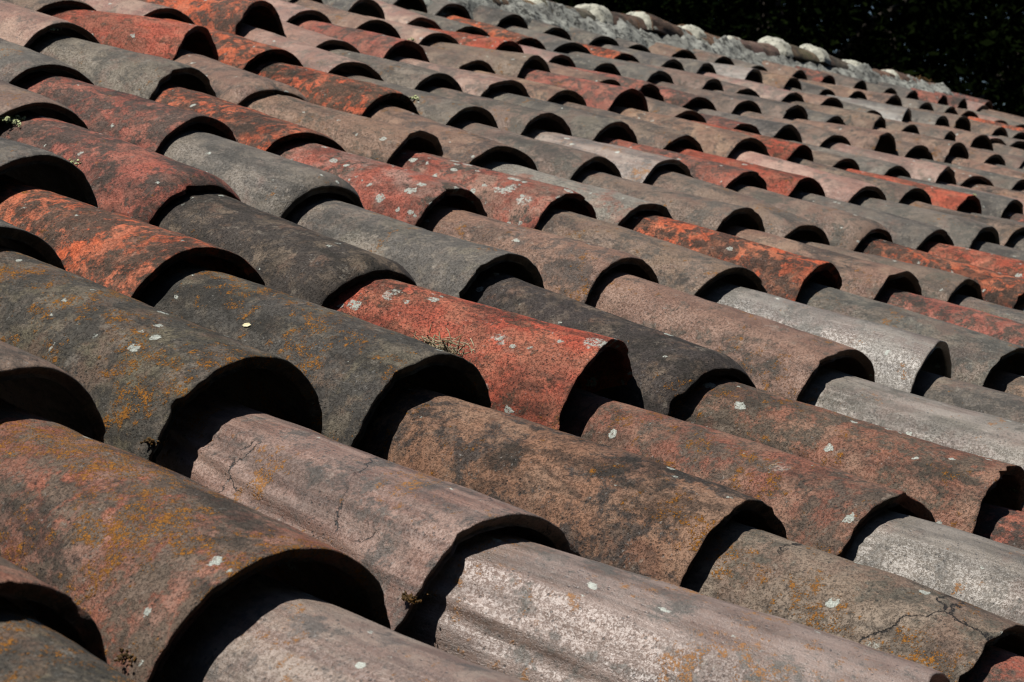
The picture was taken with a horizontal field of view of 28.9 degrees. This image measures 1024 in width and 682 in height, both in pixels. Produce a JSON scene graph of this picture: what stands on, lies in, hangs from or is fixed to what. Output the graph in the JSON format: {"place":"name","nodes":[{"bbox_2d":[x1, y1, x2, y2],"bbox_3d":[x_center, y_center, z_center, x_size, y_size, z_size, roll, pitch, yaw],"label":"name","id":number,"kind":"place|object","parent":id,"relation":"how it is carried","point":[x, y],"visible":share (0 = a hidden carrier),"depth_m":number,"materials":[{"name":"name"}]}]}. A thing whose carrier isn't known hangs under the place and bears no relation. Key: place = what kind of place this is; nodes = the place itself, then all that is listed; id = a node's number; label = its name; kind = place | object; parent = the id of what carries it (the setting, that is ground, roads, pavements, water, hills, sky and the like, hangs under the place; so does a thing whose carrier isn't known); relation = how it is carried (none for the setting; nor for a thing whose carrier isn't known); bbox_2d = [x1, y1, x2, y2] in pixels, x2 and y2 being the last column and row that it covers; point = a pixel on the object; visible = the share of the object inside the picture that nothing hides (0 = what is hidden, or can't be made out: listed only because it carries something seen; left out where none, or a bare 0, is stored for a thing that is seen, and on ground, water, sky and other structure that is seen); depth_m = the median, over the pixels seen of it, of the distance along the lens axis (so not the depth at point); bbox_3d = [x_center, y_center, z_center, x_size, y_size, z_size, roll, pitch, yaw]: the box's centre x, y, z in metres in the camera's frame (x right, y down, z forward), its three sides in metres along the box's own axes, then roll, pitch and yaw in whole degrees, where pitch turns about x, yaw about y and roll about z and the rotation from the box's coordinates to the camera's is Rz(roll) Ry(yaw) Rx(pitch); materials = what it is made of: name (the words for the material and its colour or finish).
{"place":"outdoors","nodes":[
{"label":"outdoors","id":0,"kind":"place"},
{"bbox_2d":[549,0,868,54],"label":"oak tree","id":1,"kind":"object","parent":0,"point":[699,9],"visible":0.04,"depth_m":18.44,"materials":[{"name":"green plant"}]},
{"bbox_2d":[597,0,1023,102],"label":"oak tree","id":2,"kind":"object","parent":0,"point":[865,34],"visible":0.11,"depth_m":20.21,"materials":[{"name":"green plant"}]},
{"bbox_2d":[723,0,1022,112],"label":"oak tree","id":3,"kind":"object","parent":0,"point":[949,67],"visible":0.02,"depth_m":28.96,"materials":[{"name":"green plant"}]},
{"bbox_2d":[781,0,1023,117],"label":"oak tree","id":4,"kind":"object","parent":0,"point":[996,54],"visible":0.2,"depth_m":22.30,"materials":[{"name":"green plant"}]},
{"bbox_3d":[-0.135,1.189,5.125,5.993,3.883,7.722,1,2,37],"label":"house","id":5,"kind":"object","parent":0,"visible":0},
{"bbox_2d":[0,219,64,269],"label":"roof tile","id":6,"kind":"object","parent":5,"relation":"on","point":[23,241],"visible":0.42,"depth_m":1.67,"materials":[{"name":"ceramic"}]},
{"bbox_2d":[0,80,87,128],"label":"roof tile","id":7,"kind":"object","parent":5,"relation":"on","point":[14,99],"visible":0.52,"depth_m":2.25,"materials":[{"name":"ceramic"}]},
{"bbox_2d":[0,137,97,207],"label":"roof tile","id":8,"kind":"object","parent":5,"relation":"on","point":[40,168],"visible":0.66,"depth_m":2.00,"materials":[{"name":"ceramic"}]},
{"bbox_2d":[0,0,99,47],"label":"roof tile","id":9,"kind":"object","parent":5,"relation":"on","point":[23,26],"visible":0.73,"depth_m":2.88,"materials":[{"name":"ceramic"}]},
{"bbox_2d":[0,341,105,442],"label":"roof tile","id":10,"kind":"object","parent":5,"relation":"on","point":[33,384],"visible":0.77,"depth_m":1.37,"materials":[{"name":"ceramic"}]},
{"bbox_2d":[0,556,106,662],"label":"roof tile","id":11,"kind":"object","parent":5,"relation":"on","point":[60,612],"visible":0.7,"depth_m":1.01,"materials":[{"name":"ceramic"}]},
{"bbox_2d":[0,596,133,681],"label":"roof tile","id":12,"kind":"object","parent":5,"relation":"on","point":[32,649],"visible":1,"depth_m":0.94,"materials":[{"name":"ceramic"}]},
{"bbox_2d":[28,32,215,99],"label":"roof tile","id":13,"kind":"object","parent":5,"relation":"on","point":[146,76],"visible":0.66,"depth_m":2.80,"materials":[{"name":"ceramic"}]},
{"bbox_2d":[13,70,235,152],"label":"roof tile","id":14,"kind":"object","parent":5,"relation":"on","point":[151,125],"visible":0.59,"depth_m":2.43,"materials":[{"name":"ceramic"}]},
{"bbox_2d":[0,38,93,84],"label":"roof tile","id":15,"kind":"object","parent":14,"relation":"on","point":[17,62],"visible":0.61,"depth_m":2.53,"materials":[{"name":"ceramic"}]},
{"bbox_2d":[0,174,264,299],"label":"roof tile","id":16,"kind":"object","parent":5,"relation":"on","point":[127,256],"visible":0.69,"depth_m":1.81,"materials":[{"name":"ceramic"}]},
{"bbox_2d":[81,0,193,23],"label":"roof tile","id":17,"kind":"object","parent":5,"relation":"on","point":[137,7],"visible":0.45,"depth_m":3.41,"materials":[{"name":"ceramic"}]},
{"bbox_2d":[0,244,321,462],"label":"roof tile","id":18,"kind":"object","parent":5,"relation":"on","point":[138,370],"visible":0.82,"depth_m":1.49,"materials":[{"name":"ceramic"}]},
{"bbox_2d":[0,398,390,681],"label":"roof tile","id":19,"kind":"object","parent":5,"relation":"on","point":[145,562],"visible":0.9,"depth_m":1.16,"materials":[{"name":"ceramic"}]},
{"bbox_2d":[140,0,284,35],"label":"roof tile","id":20,"kind":"object","parent":5,"relation":"on","point":[230,16],"visible":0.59,"depth_m":3.64,"materials":[{"name":"ceramic"}]},
{"bbox_2d":[152,16,303,69],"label":"roof tile","id":21,"kind":"object","parent":5,"relation":"on","point":[237,51],"visible":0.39,"depth_m":3.26,"materials":[{"name":"ceramic"}]},
{"bbox_2d":[153,81,345,151],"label":"roof tile","id":22,"kind":"object","parent":5,"relation":"on","point":[256,129],"visible":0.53,"depth_m":2.62,"materials":[{"name":"ceramic"}]},
{"bbox_2d":[159,127,363,218],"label":"roof tile","id":23,"kind":"object","parent":5,"relation":"on","point":[270,183],"visible":0.58,"depth_m":2.30,"materials":[{"name":"ceramic"}]},
{"bbox_2d":[237,23,382,80],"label":"roof tile","id":24,"kind":"object","parent":5,"relation":"on","point":[312,57],"visible":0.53,"depth_m":3.48,"materials":[{"name":"ceramic"}]},
{"bbox_2d":[137,260,490,447],"bbox_3d":[-0.195,0.011,1.729,0.332,0.098,0.197,19,12,34],"label":"roof tile","id":25,"kind":"object","parent":5,"relation":"on","point":[353,369],"visible":0.73,"depth_m":1.66,"materials":[{"name":"ceramic"}]},
{"bbox_2d":[281,20,359,52],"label":"roof tile","id":26,"kind":"object","parent":5,"relation":"on","point":[306,36],"visible":0.23,"depth_m":3.74,"materials":[{"name":"ceramic"}]},
{"bbox_2d":[246,58,419,116],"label":"roof tile","id":27,"kind":"object","parent":5,"relation":"on","point":[341,93],"visible":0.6,"depth_m":3.14,"materials":[{"name":"ceramic"}]},
{"bbox_2d":[157,572,525,681],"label":"roof tile","id":28,"kind":"object","parent":5,"relation":"on","point":[258,627],"visible":0.92,"depth_m":1.09,"materials":[{"name":"ceramic"}]},
{"bbox_2d":[244,93,442,163],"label":"roof tile","id":29,"kind":"object","parent":5,"relation":"on","point":[376,140],"visible":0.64,"depth_m":2.83,"materials":[{"name":"ceramic"}]},
{"bbox_2d":[173,49,309,105],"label":"roof tile","id":30,"kind":"object","parent":29,"relation":"on","point":[235,85],"visible":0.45,"depth_m":2.93,"materials":[{"name":"ceramic"}]},
{"bbox_2d":[43,7,218,60],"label":"roof tile","id":31,"kind":"object","parent":30,"relation":"on","point":[165,38],"visible":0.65,"depth_m":3.12,"materials":[{"name":"ceramic"}]},
{"bbox_2d":[291,0,400,37],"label":"roof tile","id":32,"kind":"object","parent":5,"relation":"on","point":[338,17],"visible":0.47,"depth_m":4.30,"materials":[{"name":"ceramic"}]},
{"bbox_2d":[290,17,429,62],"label":"roof tile","id":33,"kind":"object","parent":5,"relation":"on","point":[373,44],"visible":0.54,"depth_m":3.98,"materials":[{"name":"ceramic"}]},
{"bbox_2d":[155,392,580,632],"bbox_3d":[-0.126,0.120,1.407,0.336,0.094,0.192,17,11,41],"label":"roof tile","id":34,"kind":"object","parent":5,"relation":"on","point":[396,530],"visible":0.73,"depth_m":1.34,"materials":[{"name":"ceramic"}]},
{"bbox_2d":[270,139,487,226],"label":"roof tile","id":35,"kind":"object","parent":5,"relation":"on","point":[411,197],"visible":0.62,"depth_m":2.47,"materials":[{"name":"ceramic"}]},
{"bbox_2d":[320,46,462,91],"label":"roof tile","id":36,"kind":"object","parent":5,"relation":"on","point":[411,76],"visible":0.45,"depth_m":3.62,"materials":[{"name":"ceramic"}]},
{"bbox_2d":[331,70,497,127],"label":"roof tile","id":37,"kind":"object","parent":5,"relation":"on","point":[441,109],"visible":0.38,"depth_m":3.30,"materials":[{"name":"ceramic"}]},
{"bbox_2d":[285,194,544,298],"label":"roof tile","id":38,"kind":"object","parent":5,"relation":"on","point":[441,263],"visible":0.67,"depth_m":2.17,"materials":[{"name":"ceramic"}]},
{"bbox_2d":[365,102,537,170],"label":"roof tile","id":39,"kind":"object","parent":5,"relation":"on","point":[461,145],"visible":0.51,"depth_m":2.97,"materials":[{"name":"ceramic"}]},
{"bbox_2d":[420,45,494,73],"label":"roof tile","id":40,"kind":"object","parent":5,"relation":"on","point":[447,58],"visible":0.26,"depth_m":4.10,"materials":[{"name":"ceramic"}]},
{"bbox_2d":[386,54,530,97],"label":"roof tile","id":41,"kind":"object","parent":5,"relation":"on","point":[477,83],"visible":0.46,"depth_m":3.82,"materials":[{"name":"ceramic"}]},
{"bbox_2d":[326,278,632,430],"bbox_3d":[-0.048,0.008,1.913,0.300,0.097,0.193,15,12,22],"label":"roof tile","id":42,"kind":"object","parent":5,"relation":"on","point":[533,370],"visible":0.73,"depth_m":1.85,"materials":[{"name":"ceramic"}]},
{"bbox_2d":[151,190,416,306],"bbox_3d":[-0.250,-0.083,2.040,0.327,0.090,0.177,22,14,38],"label":"roof tile","id":43,"kind":"object","parent":42,"relation":"on","point":[290,258],"visible":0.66,"depth_m":1.96,"materials":[{"name":"ceramic"}]},
{"bbox_2d":[0,110,240,223],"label":"roof tile","id":44,"kind":"object","parent":43,"relation":"on","point":[128,179],"visible":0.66,"depth_m":2.10,"materials":[{"name":"ceramic"}]},
{"bbox_2d":[421,40,550,77],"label":"roof tile","id":45,"kind":"object","parent":5,"relation":"on","point":[508,63],"visible":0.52,"depth_m":4.34,"materials":[{"name":"ceramic"}]},
{"bbox_2d":[389,148,596,228],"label":"roof tile","id":46,"kind":"object","parent":5,"relation":"on","point":[515,200],"visible":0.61,"depth_m":2.69,"materials":[{"name":"ceramic"}]},
{"bbox_2d":[418,84,571,135],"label":"roof tile","id":47,"kind":"object","parent":5,"relation":"on","point":[515,119],"visible":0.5,"depth_m":3.50,"materials":[{"name":"ceramic"}]},
{"bbox_2d":[462,68,586,105],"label":"roof tile","id":48,"kind":"object","parent":5,"relation":"on","point":[543,91],"visible":0.33,"depth_m":3.98,"materials":[{"name":"ceramic"}]},
{"bbox_2d":[448,117,621,179],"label":"roof tile","id":49,"kind":"object","parent":5,"relation":"on","point":[561,161],"visible":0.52,"depth_m":3.15,"materials":[{"name":"ceramic"}]},
{"bbox_2d":[419,204,658,303],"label":"roof tile","id":50,"kind":"object","parent":5,"relation":"on","point":[577,270],"visible":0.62,"depth_m":2.34,"materials":[{"name":"ceramic"}]},
{"bbox_2d":[484,89,637,143],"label":"roof tile","id":51,"kind":"object","parent":5,"relation":"on","point":[587,125],"visible":0.42,"depth_m":3.68,"materials":[{"name":"ceramic"}]},
{"bbox_2d":[356,380,786,586],"bbox_3d":[0.028,0.116,1.577,0.361,0.094,0.185,17,11,33],"label":"roof tile","id":52,"kind":"object","parent":5,"relation":"on","point":[622,509],"visible":0.73,"depth_m":1.51,"materials":[{"name":"ceramic"}]},
{"bbox_2d":[473,156,672,225],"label":"roof tile","id":53,"kind":"object","parent":5,"relation":"on","point":[614,207],"visible":0.35,"depth_m":2.81,"materials":[{"name":"ceramic"}]},
{"bbox_2d":[519,68,648,111],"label":"roof tile","id":54,"kind":"object","parent":5,"relation":"on","point":[599,95],"visible":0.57,"depth_m":4.23,"materials":[{"name":"ceramic"}]},
{"bbox_2d":[461,268,755,415],"bbox_3d":[0.076,0.008,2.068,0.363,0.092,0.183,22,13,40],"label":"roof tile","id":55,"kind":"object","parent":5,"relation":"on","point":[669,371],"visible":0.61,"depth_m":1.97,"materials":[{"name":"ceramic"}]},
{"bbox_2d":[523,127,693,183],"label":"roof tile","id":56,"kind":"object","parent":5,"relation":"on","point":[636,165],"visible":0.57,"depth_m":3.34,"materials":[{"name":"ceramic"}]},
{"bbox_2d":[556,49,673,83],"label":"roof tile","id":57,"kind":"object","parent":5,"relation":"on","point":[635,71],"visible":0.41,"depth_m":5.15,"materials":[{"name":"ceramic"}]},
{"bbox_2d":[551,99,703,152],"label":"roof tile","id":58,"kind":"object","parent":5,"relation":"on","point":[653,135],"visible":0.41,"depth_m":3.82,"materials":[{"name":"ceramic"}]},
{"bbox_2d":[536,207,766,296],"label":"roof tile","id":59,"kind":"object","parent":5,"relation":"on","point":[684,269],"visible":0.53,"depth_m":2.52,"materials":[{"name":"ceramic"}]},
{"bbox_2d":[573,168,764,231],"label":"roof tile","id":60,"kind":"object","parent":5,"relation":"on","point":[711,214],"visible":0.45,"depth_m":3.01,"materials":[{"name":"ceramic"}]},
{"bbox_2d":[395,0,953,95],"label":"ridge mortar","id":61,"kind":"object","parent":5,"relation":"on","point":[563,17],"visible":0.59,"depth_m":6.20,"materials":[{"name":"grey concrete"}]},
{"bbox_2d":[596,135,766,189],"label":"roof tile","id":62,"kind":"object","parent":5,"relation":"on","point":[721,174],"visible":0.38,"depth_m":3.50,"materials":[{"name":"ceramic"}]},
{"bbox_2d":[610,105,769,157],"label":"roof tile","id":63,"kind":"object","parent":5,"relation":"on","point":[721,142],"visible":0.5,"depth_m":4.04,"materials":[{"name":"ceramic"}]},
{"bbox_2d":[649,79,761,113],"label":"roof tile","id":64,"kind":"object","parent":5,"relation":"on","point":[725,103],"visible":0.34,"depth_m":5.00,"materials":[{"name":"ceramic"}]},
{"bbox_2d":[587,268,874,400],"bbox_3d":[0.218,0.004,2.257,0.361,0.101,0.199,21,13,36],"label":"roof tile","id":65,"kind":"object","parent":5,"relation":"on","point":[772,356],"visible":0.63,"depth_m":2.19,"materials":[{"name":"ceramic"}]},
{"bbox_2d":[621,211,841,301],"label":"roof tile","id":66,"kind":"object","parent":5,"relation":"on","point":[782,273],"visible":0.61,"depth_m":2.69,"materials":[{"name":"ceramic"}]},
{"bbox_2d":[645,167,829,244],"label":"roof tile","id":67,"kind":"object","parent":5,"relation":"on","point":[780,222],"visible":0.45,"depth_m":3.20,"materials":[{"name":"ceramic"}]},
{"bbox_2d":[685,106,801,142],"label":"roof tile","id":68,"kind":"object","parent":5,"relation":"on","point":[773,129],"visible":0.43,"depth_m":4.69,"materials":[{"name":"ceramic"}]},
{"bbox_2d":[666,146,825,196],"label":"roof tile","id":69,"kind":"object","parent":5,"relation":"on","point":[783,183],"visible":0.37,"depth_m":3.68,"materials":[{"name":"ceramic"}]},
{"bbox_2d":[560,387,935,557],"bbox_3d":[0.170,0.124,1.760,0.408,0.095,0.176,17,10,42],"label":"roof tile","id":70,"kind":"object","parent":5,"relation":"on","point":[825,508],"visible":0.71,"depth_m":1.68,"materials":[{"name":"ceramic"}]},
{"bbox_2d":[690,120,813,161],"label":"roof tile","id":71,"kind":"object","parent":5,"relation":"on","point":[786,150],"visible":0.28,"depth_m":4.17,"materials":[{"name":"ceramic"}]},
{"bbox_2d":[704,88,807,119],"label":"roof tile","id":72,"kind":"object","parent":5,"relation":"on","point":[774,108],"visible":0.41,"depth_m":5.18,"materials":[{"name":"ceramic"}]},
{"bbox_2d":[733,108,850,146],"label":"roof tile","id":73,"kind":"object","parent":5,"relation":"on","point":[814,135],"visible":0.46,"depth_m":4.83,"materials":[{"name":"ceramic"}]},
{"bbox_2d":[729,148,885,202],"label":"roof tile","id":74,"kind":"object","parent":5,"relation":"on","point":[842,188],"visible":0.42,"depth_m":3.86,"materials":[{"name":"ceramic"}]},
{"bbox_2d":[728,182,892,250],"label":"roof tile","id":75,"kind":"object","parent":5,"relation":"on","point":[845,230],"visible":0.48,"depth_m":3.33,"materials":[{"name":"ceramic"}]},
{"bbox_2d":[718,222,921,299],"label":"roof tile","id":76,"kind":"object","parent":5,"relation":"on","point":[866,279],"visible":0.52,"depth_m":2.86,"materials":[{"name":"ceramic"}]},
{"bbox_2d":[698,280,951,392],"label":"roof tile","id":77,"kind":"object","parent":5,"relation":"on","point":[899,359],"visible":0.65,"depth_m":2.37,"materials":[{"name":"ceramic"}]},
{"bbox_2d":[782,99,885,128],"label":"roof tile","id":78,"kind":"object","parent":5,"relation":"on","point":[860,119],"visible":0.41,"depth_m":5.55,"materials":[{"name":"ceramic"}]},
{"bbox_2d":[784,117,895,152],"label":"roof tile","id":79,"kind":"object","parent":5,"relation":"on","point":[874,140],"visible":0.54,"depth_m":5.06,"materials":[{"name":"ceramic"}]},
{"bbox_2d":[775,137,910,177],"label":"roof tile","id":80,"kind":"object","parent":5,"relation":"on","point":[873,165],"visible":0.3,"depth_m":4.49,"materials":[{"name":"ceramic"}]},
{"bbox_2d":[670,376,1023,533],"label":"roof tile","id":81,"kind":"object","parent":5,"relation":"on","point":[950,487],"visible":0.66,"depth_m":1.85,"materials":[{"name":"ceramic"}]},
{"bbox_2d":[683,520,1023,681],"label":"roof tile","id":82,"kind":"object","parent":5,"relation":"on","point":[951,638],"visible":0.67,"depth_m":1.39,"materials":[{"name":"ceramic"}]},
{"bbox_2d":[788,156,931,204],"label":"roof tile","id":83,"kind":"object","parent":5,"relation":"on","point":[895,192],"visible":0.37,"depth_m":4.04,"materials":[{"name":"ceramic"}]},
{"bbox_2d":[790,189,953,249],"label":"roof tile","id":84,"kind":"object","parent":5,"relation":"on","point":[910,233],"visible":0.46,"depth_m":3.52,"materials":[{"name":"ceramic"}]},
{"bbox_2d":[787,237,982,301],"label":"roof tile","id":85,"kind":"object","parent":5,"relation":"on","point":[942,285],"visible":0.29,"depth_m":3.00,"materials":[{"name":"ceramic"}]},
{"bbox_2d":[821,141,955,184],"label":"roof tile","id":86,"kind":"object","parent":5,"relation":"on","point":[925,170],"visible":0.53,"depth_m":4.70,"materials":[{"name":"ceramic"}]},
{"bbox_2d":[835,166,981,213],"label":"roof tile","id":87,"kind":"object","parent":5,"relation":"on","point":[950,199],"visible":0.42,"depth_m":4.19,"materials":[{"name":"ceramic"}]},
{"bbox_2d":[797,280,1023,386],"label":"roof tile","id":88,"kind":"object","parent":5,"relation":"on","point":[977,358],"visible":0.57,"depth_m":2.54,"materials":[{"name":"ceramic"}]},
{"bbox_2d":[799,366,1023,468],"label":"roof tile","id":89,"kind":"object","parent":5,"relation":"on","point":[956,427],"visible":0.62,"depth_m":2.05,"materials":[{"name":"ceramic"}]},
{"bbox_2d":[873,127,968,162],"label":"roof tile","id":90,"kind":"object","parent":5,"relation":"on","point":[941,150],"visible":0.48,"depth_m":5.43,"materials":[{"name":"ceramic"}]},
{"bbox_2d":[850,196,999,248],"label":"roof tile","id":91,"kind":"object","parent":5,"relation":"on","point":[963,232],"visible":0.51,"depth_m":3.72,"materials":[{"name":"ceramic"}]},
{"bbox_2d":[844,509,1023,624],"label":"roof tile","id":92,"kind":"object","parent":5,"relation":"on","point":[984,573],"visible":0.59,"depth_m":1.56,"materials":[{"name":"ceramic"}]},
{"bbox_2d":[855,236,1023,308],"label":"roof tile","id":93,"kind":"object","parent":5,"relation":"on","point":[1001,289],"visible":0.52,"depth_m":3.20,"materials":[{"name":"ceramic"}]},
{"bbox_2d":[875,286,1023,346],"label":"roof tile","id":94,"kind":"object","parent":5,"relation":"on","point":[1005,329],"visible":0.38,"depth_m":2.74,"materials":[{"name":"ceramic"}]},
{"bbox_2d":[886,173,1022,217],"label":"roof tile","id":95,"kind":"object","parent":5,"relation":"on","point":[994,205],"visible":0.31,"depth_m":4.35,"materials":[{"name":"ceramic"}]},
{"bbox_2d":[900,198,1023,245],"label":"roof tile","id":96,"kind":"object","parent":5,"relation":"on","point":[1007,231],"visible":0.28,"depth_m":3.88,"materials":[{"name":"ceramic"}]},
{"bbox_2d":[911,370,1023,423],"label":"roof tile","id":97,"kind":"object","parent":5,"relation":"on","point":[964,395],"visible":0.46,"depth_m":2.29,"materials":[{"name":"ceramic"}]},
{"bbox_2d":[919,240,1023,278],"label":"roof tile","id":98,"kind":"object","parent":5,"relation":"on","point":[1002,264],"visible":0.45,"depth_m":3.41,"materials":[{"name":"ceramic"}]},
{"bbox_2d":[959,645,1023,681],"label":"roof tile","id":99,"kind":"object","parent":5,"relation":"on","point":[995,664],"visible":0.4,"depth_m":1.34,"materials":[{"name":"ceramic"}]},
{"bbox_2d":[973,503,1023,549],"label":"roof tile","id":100,"kind":"object","parent":5,"relation":"on","point":[1003,525],"visible":0.24,"depth_m":1.79,"materials":[{"name":"ceramic"}]},
{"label":"roof tile","id":101,"kind":"object","parent":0,"visible":0},
{"bbox_2d":[400,530,949,681],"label":"roof tile","id":102,"kind":"object","parent":101,"relation":"on","point":[515,606],"visible":0.9,"depth_m":1.23,"materials":[{"name":"ceramic"}]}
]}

